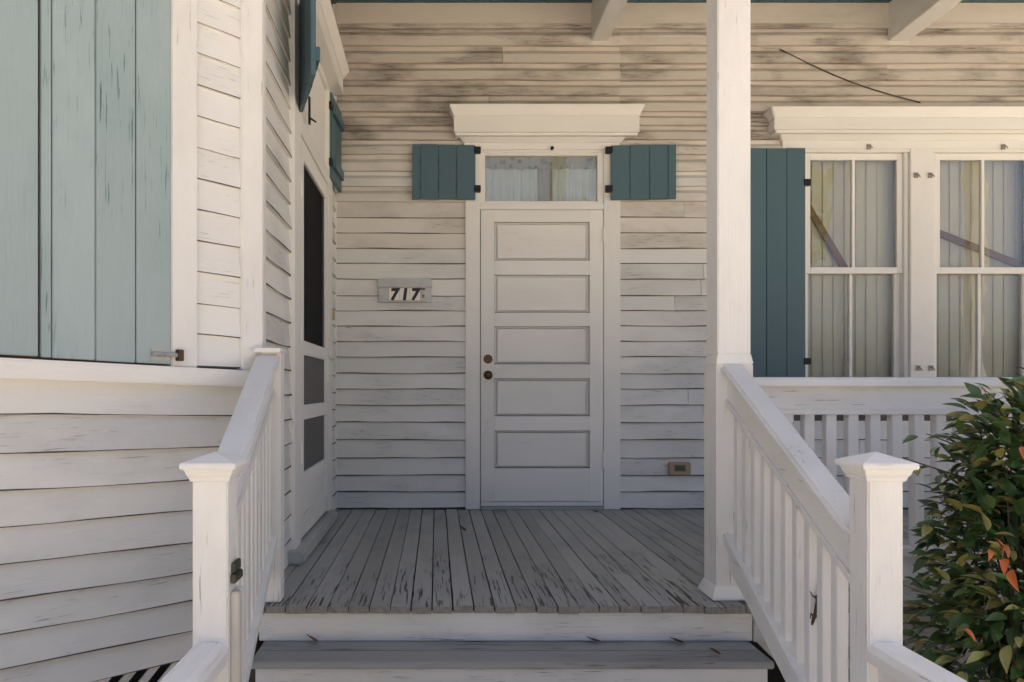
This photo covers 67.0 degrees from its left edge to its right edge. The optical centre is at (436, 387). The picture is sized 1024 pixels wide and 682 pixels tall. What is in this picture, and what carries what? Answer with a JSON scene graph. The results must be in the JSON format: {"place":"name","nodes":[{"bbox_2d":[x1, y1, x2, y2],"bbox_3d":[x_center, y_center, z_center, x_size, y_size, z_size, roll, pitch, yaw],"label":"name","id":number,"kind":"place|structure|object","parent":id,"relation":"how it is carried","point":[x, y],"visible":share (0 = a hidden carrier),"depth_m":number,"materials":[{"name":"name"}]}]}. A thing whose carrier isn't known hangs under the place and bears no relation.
{"place":"outdoors","nodes":[
{"label":"outdoors","id":0,"kind":"place"},
{"bbox_2d":[263,509,1023,613],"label":"porch floor","id":1,"kind":"structure","parent":0,"point":[393,561],"depth_m":3.56,"materials":[{"name":"grey paint"}]},
{"bbox_2d":[697,0,752,600],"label":"porch column","id":2,"kind":"structure","parent":1,"relation":"on","point":[728,181],"depth_m":2.98,"materials":[{"name":"paint"}]},
{"bbox_2d":[752,613,1021,681],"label":"porch apron","id":3,"kind":"object","parent":1,"relation":"attached to","point":[758,637],"visible":0.22,"depth_m":2.93,"materials":[{"name":"white paint"}]},
{"bbox_2d":[753,377,1023,579],"bbox_3d":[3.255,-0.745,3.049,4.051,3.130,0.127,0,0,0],"label":"porch railing","id":4,"kind":"object","parent":1,"relation":"on","point":[871,399],"visible":0.24,"depth_m":3.03,"materials":[{"name":"paint"}]},
{"bbox_2d":[748,641,1022,681],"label":"ground","id":5,"kind":"structure","parent":0,"point":[775,674],"depth_m":4.27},
{"bbox_2d":[0,0,261,681],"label":"bay wall","id":6,"kind":"structure","parent":5,"relation":"on","point":[96,533],"depth_m":2.67,"materials":[{"name":"white paint"}]},
{"bbox_2d":[0,0,37,356],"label":"shutter","id":7,"kind":"object","parent":6,"relation":"on","point":[18,177],"visible":1,"depth_m":2.35,"materials":[{"name":"blue paint"}]},
{"bbox_2d":[39,0,183,363],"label":"shutter","id":8,"kind":"object","parent":6,"relation":"on","point":[104,180],"visible":1,"depth_m":2.54,"materials":[{"name":"blue paint"}]},
{"bbox_2d":[95,662,177,681],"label":"lattice panel","id":9,"kind":"object","parent":6,"relation":"attached to","point":[148,675],"visible":0.28,"depth_m":2.67,"materials":[{"name":"white paint"}]},
{"bbox_2d":[160,348,285,681],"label":"stair railing","id":10,"kind":"object","parent":5,"relation":"on","point":[237,478],"visible":1,"depth_m":2.23,"materials":[{"name":"paint"}]},
{"bbox_2d":[249,0,336,681],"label":"clapboard wall","id":11,"kind":"structure","parent":5,"relation":"on","point":[276,202],"depth_m":3.38,"materials":[{"name":"white paint"}]},
{"bbox_2d":[287,0,348,564],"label":"screen door","id":12,"kind":"structure","parent":11,"relation":"attached to","point":[313,517],"depth_m":4.16,"materials":[{"name":"paint"}]},
{"bbox_2d":[299,0,319,111],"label":"shutter","id":13,"kind":"object","parent":12,"relation":"attached to","point":[309,55],"visible":0.88,"depth_m":3.43,"materials":[{"name":"teal paint"}]},
{"bbox_2d":[329,92,343,192],"bbox_3d":[-0.645,-1.575,4.941,0.047,0.532,0.404,0,0,3],"label":"shutter","id":14,"kind":"object","parent":12,"relation":"attached to","point":[335,158],"visible":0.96,"depth_m":4.90,"materials":[{"name":"teal paint"}]},
{"bbox_2d":[332,308,334,319],"bbox_3d":[-0.670,-0.480,4.978,0.020,0.080,0.025,0,0,0],"label":"doorbell","id":15,"kind":"object","parent":11,"relation":"attached to","point":[333,313],"visible":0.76,"depth_m":4.96,"materials":[{"name":"beige plastic"}]},
{"bbox_2d":[251,610,773,681],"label":"porch steps","id":16,"kind":"structure","parent":5,"relation":"on","point":[517,647],"depth_m":2.83,"materials":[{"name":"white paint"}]},
{"bbox_2d":[721,364,967,681],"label":"stair railing","id":17,"kind":"object","parent":5,"relation":"on","point":[805,523],"visible":1,"depth_m":2.28,"materials":[{"name":"paint"}]},
{"bbox_2d":[810,591,816,624],"bbox_3d":[1.141,0.619,2.304,0.038,0.187,0.013,0,0,0],"label":"lizard","id":18,"kind":"object","parent":17,"relation":"attached to","point":[814,616],"visible":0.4,"depth_m":2.30},
{"bbox_2d":[902,366,1023,681],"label":"bush","id":19,"kind":"object","parent":5,"relation":"on","point":[993,515],"visible":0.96,"depth_m":2.37,"materials":[{"name":"green plant"}]},
{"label":"porch roof","id":20,"kind":"structure","parent":5,"relation":"on","visible":0},
{"bbox_2d":[331,0,1023,3],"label":"porch ceiling","id":21,"kind":"structure","parent":20,"relation":"attached to","point":[650,1],"depth_m":5.18,"materials":[{"name":"teal paint"}]},
{"bbox_2d":[591,0,626,40],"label":"ceiling joist","id":22,"kind":"object","parent":21,"relation":"attached to","point":[605,15],"visible":1,"depth_m":4.94,"materials":[{"name":"white paint"}]},
{"bbox_2d":[888,0,961,40],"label":"ceiling joist","id":23,"kind":"object","parent":21,"relation":"attached to","point":[908,20],"visible":1,"depth_m":4.97,"materials":[{"name":"white paint"}]},
{"bbox_2d":[336,1,1023,512],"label":"clapboard wall","id":24,"kind":"structure","parent":20,"relation":"attached to","point":[414,73],"depth_m":5.20,"materials":[{"name":"white paint"}]},
{"bbox_2d":[378,279,431,302],"bbox_3d":[-0.212,-0.657,5.180,0.363,0.156,0.050,0,0,0],"label":"house number box","id":25,"kind":"object","parent":24,"relation":"attached to","point":[404,290],"visible":1,"depth_m":5.16,"materials":[{"name":"metal"}]},
{"bbox_2d":[480,146,602,202],"bbox_3d":[0.712,-1.440,5.222,0.836,0.379,0.110,0,0,0],"label":"transom window","id":26,"kind":"structure","parent":24,"relation":"attached to","point":[544,178],"depth_m":5.20,"materials":[{"name":"paint"}]},
{"bbox_2d":[485,168,537,201],"bbox_3d":[0.510,-1.415,5.252,0.360,0.329,0.021,0,0,0],"label":"curtain","id":27,"kind":"object","parent":26,"relation":"hanging from","point":[503,184],"visible":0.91,"depth_m":5.25,"materials":[{"name":"fabric"}]},
{"bbox_2d":[485,157,595,169],"bbox_3d":[0.710,-1.536,5.241,0.760,0.089,0.016,0,0,0],"label":"valance","id":28,"kind":"object","parent":26,"relation":"attached to","point":[544,163],"visible":1,"depth_m":5.24,"materials":[{"name":"fabric"}]},
{"bbox_2d":[552,161,595,200],"bbox_3d":[0.940,-1.415,5.252,0.300,0.329,0.021,0,0,0],"label":"curtain","id":29,"kind":"object","parent":26,"relation":"hanging from","point":[578,184],"visible":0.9,"depth_m":5.25,"materials":[{"name":"fabric"}]},
{"bbox_2d":[449,104,644,509],"bbox_3d":[0.733,-0.529,5.147,1.296,2.698,0.151,0,0,0],"label":"door frame","id":30,"kind":"structure","parent":24,"relation":"attached to","point":[542,356],"depth_m":5.19,"materials":[{"name":"paint"}]},
{"bbox_2d":[412,144,480,199],"bbox_3d":[0.067,-1.448,5.165,0.460,0.370,0.047,0,0,-3],"label":"shutter","id":31,"kind":"object","parent":30,"relation":"attached to","point":[434,171],"visible":1,"depth_m":5.14,"materials":[{"name":"teal paint"}]},
{"bbox_2d":[480,210,604,505],"bbox_3d":[0.718,-0.202,5.176,0.837,2.000,0.094,0,0,0],"label":"door leaf","id":32,"kind":"structure","parent":30,"relation":"in","point":[541,271],"depth_m":5.19,"materials":[{"name":"paint"}]},
{"bbox_2d":[605,144,675,199],"bbox_3d":[1.370,-1.447,5.165,0.466,0.367,0.047,0,0,3],"label":"shutter","id":33,"kind":"object","parent":30,"relation":"attached to","point":[643,172],"visible":1,"depth_m":5.14,"materials":[{"name":"teal paint"}]},
{"bbox_2d":[668,462,690,474],"bbox_3d":[1.639,0.543,5.184,0.148,0.087,0.038,0,0,0],"label":"wall box","id":34,"kind":"object","parent":24,"relation":"attached to","point":[679,468],"visible":1,"depth_m":5.17,"materials":[{"name":"beige plastic"}]},
{"bbox_2d":[779,49,920,102],"bbox_3d":[2.795,-2.110,5.185,0.953,0.367,0.021,0,0,0],"label":"cable","id":35,"kind":"object","parent":24,"relation":"attached to","point":[849,80],"visible":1,"depth_m":5.18,"materials":[{"name":"black rubber"}]},
{"bbox_2d":[805,153,907,376],"bbox_3d":[2.839,-0.767,5.257,0.722,1.655,0.100,0,0,0],"label":"window","id":36,"kind":"structure","parent":24,"relation":"attached to","point":[898,272],"depth_m":5.23,"materials":[{"name":"paint"}]},
{"bbox_2d":[810,203,847,266],"bbox_3d":[2.655,-1.105,5.306,0.386,0.610,0.018,0,0,0],"label":"wooden bar","id":37,"kind":"object","parent":36,"relation":"attached to","point":[827,239],"visible":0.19,"depth_m":5.30,"materials":[{"name":"brown wood"}]},
{"bbox_2d":[808,161,894,376],"bbox_3d":[2.840,-0.790,5.365,0.769,1.660,0.063,0,0,0],"label":"vertical blind","id":38,"kind":"object","parent":36,"relation":"attached to","point":[874,247],"visible":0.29,"depth_m":5.34,"materials":[{"name":"white fabric"}]},
{"bbox_2d":[763,106,1023,376],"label":"window surround","id":39,"kind":"object","parent":24,"relation":"attached to","point":[920,135],"visible":0.84,"depth_m":5.18,"materials":[{"name":"paint"}]},
{"bbox_2d":[750,148,810,376],"bbox_3d":[2.277,-0.764,5.163,0.464,1.691,0.047,0,0,-1],"label":"shutter","id":40,"kind":"object","parent":39,"relation":"attached to","point":[779,182],"visible":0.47,"depth_m":5.14,"materials":[{"name":"teal paint"}]},
{"bbox_2d":[934,153,1023,376],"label":"window","id":41,"kind":"structure","parent":39,"relation":"in","point":[981,268],"depth_m":5.23,"materials":[{"name":"paint"}]},
{"bbox_2d":[937,161,1022,376],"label":"vertical blind","id":42,"kind":"object","parent":41,"relation":"attached to","point":[1003,234],"visible":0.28,"depth_m":5.34,"materials":[{"name":"white fabric"}]},
{"bbox_2d":[940,230,1022,266],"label":"wooden bar","id":43,"kind":"object","parent":41,"relation":"attached to","point":[975,247],"visible":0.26,"depth_m":5.30,"materials":[{"name":"brown wood"}]}
]}

